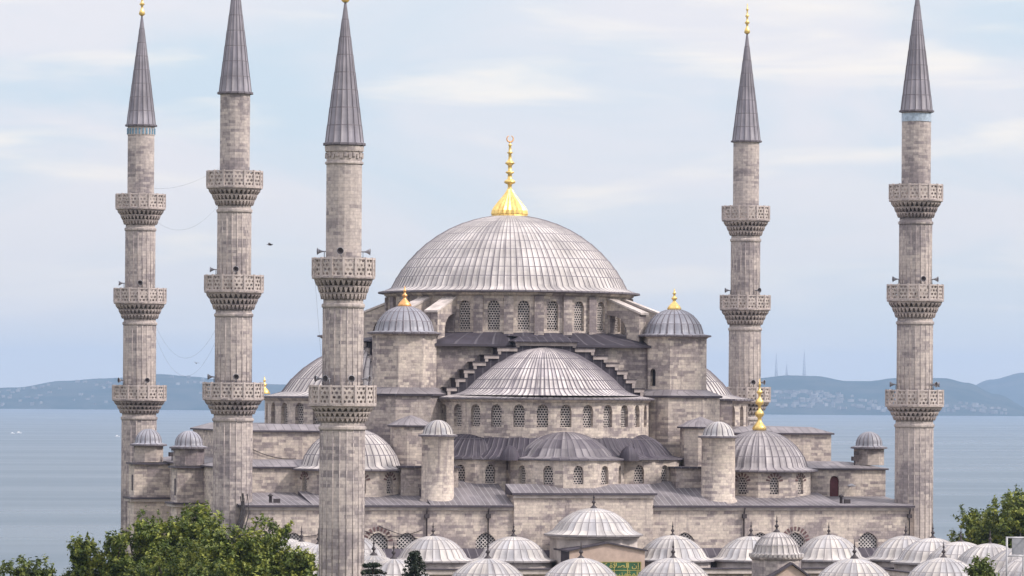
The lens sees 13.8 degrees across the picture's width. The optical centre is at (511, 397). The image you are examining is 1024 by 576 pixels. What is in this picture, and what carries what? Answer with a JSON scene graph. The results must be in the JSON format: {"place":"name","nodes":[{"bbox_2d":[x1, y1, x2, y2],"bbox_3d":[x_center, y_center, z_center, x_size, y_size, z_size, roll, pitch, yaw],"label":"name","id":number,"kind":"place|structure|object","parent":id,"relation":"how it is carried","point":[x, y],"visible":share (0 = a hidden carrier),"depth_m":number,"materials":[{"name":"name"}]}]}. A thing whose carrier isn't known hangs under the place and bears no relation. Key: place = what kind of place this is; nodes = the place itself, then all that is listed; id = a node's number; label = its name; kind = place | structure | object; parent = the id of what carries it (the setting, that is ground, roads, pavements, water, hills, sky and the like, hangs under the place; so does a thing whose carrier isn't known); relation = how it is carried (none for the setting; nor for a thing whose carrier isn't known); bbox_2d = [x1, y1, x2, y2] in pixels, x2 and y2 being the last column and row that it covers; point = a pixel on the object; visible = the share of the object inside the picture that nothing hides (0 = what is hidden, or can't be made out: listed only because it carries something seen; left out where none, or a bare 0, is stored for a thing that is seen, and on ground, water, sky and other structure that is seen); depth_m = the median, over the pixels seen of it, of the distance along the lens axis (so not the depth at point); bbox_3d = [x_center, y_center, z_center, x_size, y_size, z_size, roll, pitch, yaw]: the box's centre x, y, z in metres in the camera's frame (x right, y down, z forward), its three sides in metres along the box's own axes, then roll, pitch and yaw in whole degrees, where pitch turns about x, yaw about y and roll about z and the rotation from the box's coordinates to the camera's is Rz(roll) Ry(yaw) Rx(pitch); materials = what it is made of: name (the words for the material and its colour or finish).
{"place":"outdoors","nodes":[
{"label":"outdoors","id":0,"kind":"place"},
{"bbox_2d":[0,374,285,410],"bbox_3d":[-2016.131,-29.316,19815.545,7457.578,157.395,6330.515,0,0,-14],"label":"hills","id":1,"kind":"structure","parent":0,"point":[183,395],"depth_m":17759.59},
{"bbox_2d":[0,376,1006,414],"bbox_3d":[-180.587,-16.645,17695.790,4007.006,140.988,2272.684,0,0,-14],"label":"town","id":2,"kind":"object","parent":1,"relation":"on","point":[814,398],"visible":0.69,"depth_m":17219.75},
{"bbox_2d":[0,409,1023,575],"bbox_3d":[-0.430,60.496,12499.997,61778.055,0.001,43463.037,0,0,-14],"label":"sea","id":3,"kind":"structure","parent":0,"point":[60,477],"depth_m":3847.88,"materials":[{"name":"liquid"}]},
{"bbox_2d":[0,0,1023,387],"label":"sky","id":4,"kind":"structure","parent":0,"point":[619,115],"materials":[{"name":"white"}]},
{"bbox_2d":[761,375,1023,415],"bbox_3d":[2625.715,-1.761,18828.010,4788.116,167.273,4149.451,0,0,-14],"label":"hills","id":5,"kind":"structure","parent":0,"point":[955,391],"depth_m":17440.73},
{"bbox_2d":[803,349,805,375],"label":"radio mast","id":6,"kind":"object","parent":5,"relation":"on","point":[803,365],"visible":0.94,"depth_m":18199.06,"materials":[{"name":"metal"}]},
{"bbox_2d":[976,373,1023,406],"bbox_3d":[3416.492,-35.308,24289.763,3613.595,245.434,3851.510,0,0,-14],"label":"hills","id":7,"kind":"structure","parent":0,"point":[1010,387],"depth_m":23210.35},
{"bbox_2d":[1006,537,1023,575],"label":"metal frame","id":8,"kind":"object","parent":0,"point":[1017,546],"visible":1,"depth_m":334.26,"materials":[{"name":"white metal"}]},
{"bbox_3d":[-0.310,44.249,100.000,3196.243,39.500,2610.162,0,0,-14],"label":"ground","id":9,"kind":"structure","parent":0,"visible":0},
{"bbox_2d":[0,554,60,575],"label":"leafy tree","id":10,"kind":"object","parent":9,"relation":"on","point":[22,569],"visible":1,"depth_m":339.55,"materials":[{"name":"green plant"}]},
{"bbox_2d":[61,531,101,575],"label":"leafy tree","id":11,"kind":"object","parent":9,"relation":"on","point":[81,551],"visible":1,"depth_m":344.50,"materials":[{"name":"green plant"}]},
{"bbox_2d":[89,530,138,575],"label":"leafy tree","id":12,"kind":"object","parent":9,"relation":"on","point":[116,563],"visible":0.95,"depth_m":345.04,"materials":[{"name":"green plant"}]},
{"bbox_2d":[112,0,166,552],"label":"minaret","id":13,"kind":"object","parent":9,"relation":"on","point":[139,396],"visible":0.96,"depth_m":446.93,"materials":[{"name":"stone"}]},
{"bbox_2d":[115,505,176,569],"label":"leafy tree","id":14,"kind":"object","parent":9,"relation":"on","point":[147,541],"visible":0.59,"depth_m":348.95,"materials":[{"name":"green plant"}]},
{"bbox_2d":[107,535,242,575],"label":"leafy tree","id":15,"kind":"object","parent":9,"relation":"on","point":[193,567],"visible":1,"depth_m":341.64,"materials":[{"name":"green plant"}]},
{"bbox_2d":[133,500,232,570],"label":"leafy tree","id":16,"kind":"object","parent":9,"relation":"on","point":[202,526],"visible":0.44,"depth_m":350.75,"materials":[{"name":"green plant"}]},
{"bbox_2d":[185,523,279,575],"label":"leafy tree","id":17,"kind":"object","parent":9,"relation":"on","point":[224,551],"visible":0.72,"depth_m":346.13,"materials":[{"name":"green plant"}]},
{"bbox_2d":[202,0,263,538],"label":"minaret","id":18,"kind":"object","parent":9,"relation":"on","point":[233,400],"visible":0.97,"depth_m":395.79,"materials":[{"name":"stone"}]},
{"bbox_2d":[242,513,301,575],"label":"leafy tree","id":19,"kind":"object","parent":9,"relation":"on","point":[281,566],"visible":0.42,"depth_m":354.52,"materials":[{"name":"green plant"}]},
{"bbox_2d":[286,548,318,575],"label":"leafy tree","id":20,"kind":"object","parent":9,"relation":"on","point":[304,562],"visible":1,"depth_m":347.62,"materials":[{"name":"green plant"}]},
{"bbox_2d":[308,0,376,575],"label":"minaret","id":21,"kind":"object","parent":9,"relation":"on","point":[343,270],"visible":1,"depth_m":335.50,"materials":[{"name":"stone"}]},
{"bbox_2d":[360,562,386,575],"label":"conifer","id":22,"kind":"object","parent":9,"relation":"on","point":[374,570],"visible":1,"depth_m":331.73,"materials":[{"name":"green plant"}]},
{"bbox_2d":[401,550,427,575],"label":"conifer","id":23,"kind":"object","parent":9,"relation":"on","point":[415,564],"visible":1,"depth_m":329.78,"materials":[{"name":"green plant"}]},
{"bbox_2d":[123,136,914,556],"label":"mosque","id":24,"kind":"structure","parent":9,"relation":"on","point":[535,380],"depth_m":411.90,"materials":[{"name":"stone"}]},
{"bbox_2d":[261,493,1021,575],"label":"courtyard arcade","id":25,"kind":"object","parent":9,"relation":"on","point":[593,540],"visible":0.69,"depth_m":392.86,"materials":[{"name":"stone"}]},
{"bbox_2d":[720,4,770,424],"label":"minaret","id":26,"kind":"object","parent":9,"relation":"on","point":[745,307],"visible":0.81,"depth_m":462.88,"materials":[{"name":"stone"}]},
{"bbox_2d":[885,0,943,538],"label":"minaret","id":27,"kind":"object","parent":9,"relation":"on","point":[915,200],"visible":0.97,"depth_m":411.84,"materials":[{"name":"stone"}]},
{"bbox_2d":[947,504,1011,546],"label":"leafy tree","id":28,"kind":"object","parent":9,"relation":"on","point":[969,520],"visible":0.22,"depth_m":437.07,"materials":[{"name":"green plant"}]},
{"bbox_2d":[963,553,999,575],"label":"leafy tree","id":29,"kind":"object","parent":9,"relation":"on","point":[979,568],"visible":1,"depth_m":330.55,"materials":[{"name":"green plant"}]},
{"bbox_2d":[962,483,1023,547],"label":"leafy tree","id":30,"kind":"object","parent":9,"relation":"on","point":[1011,517],"visible":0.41,"depth_m":433.37,"materials":[{"name":"green plant"}]}
]}

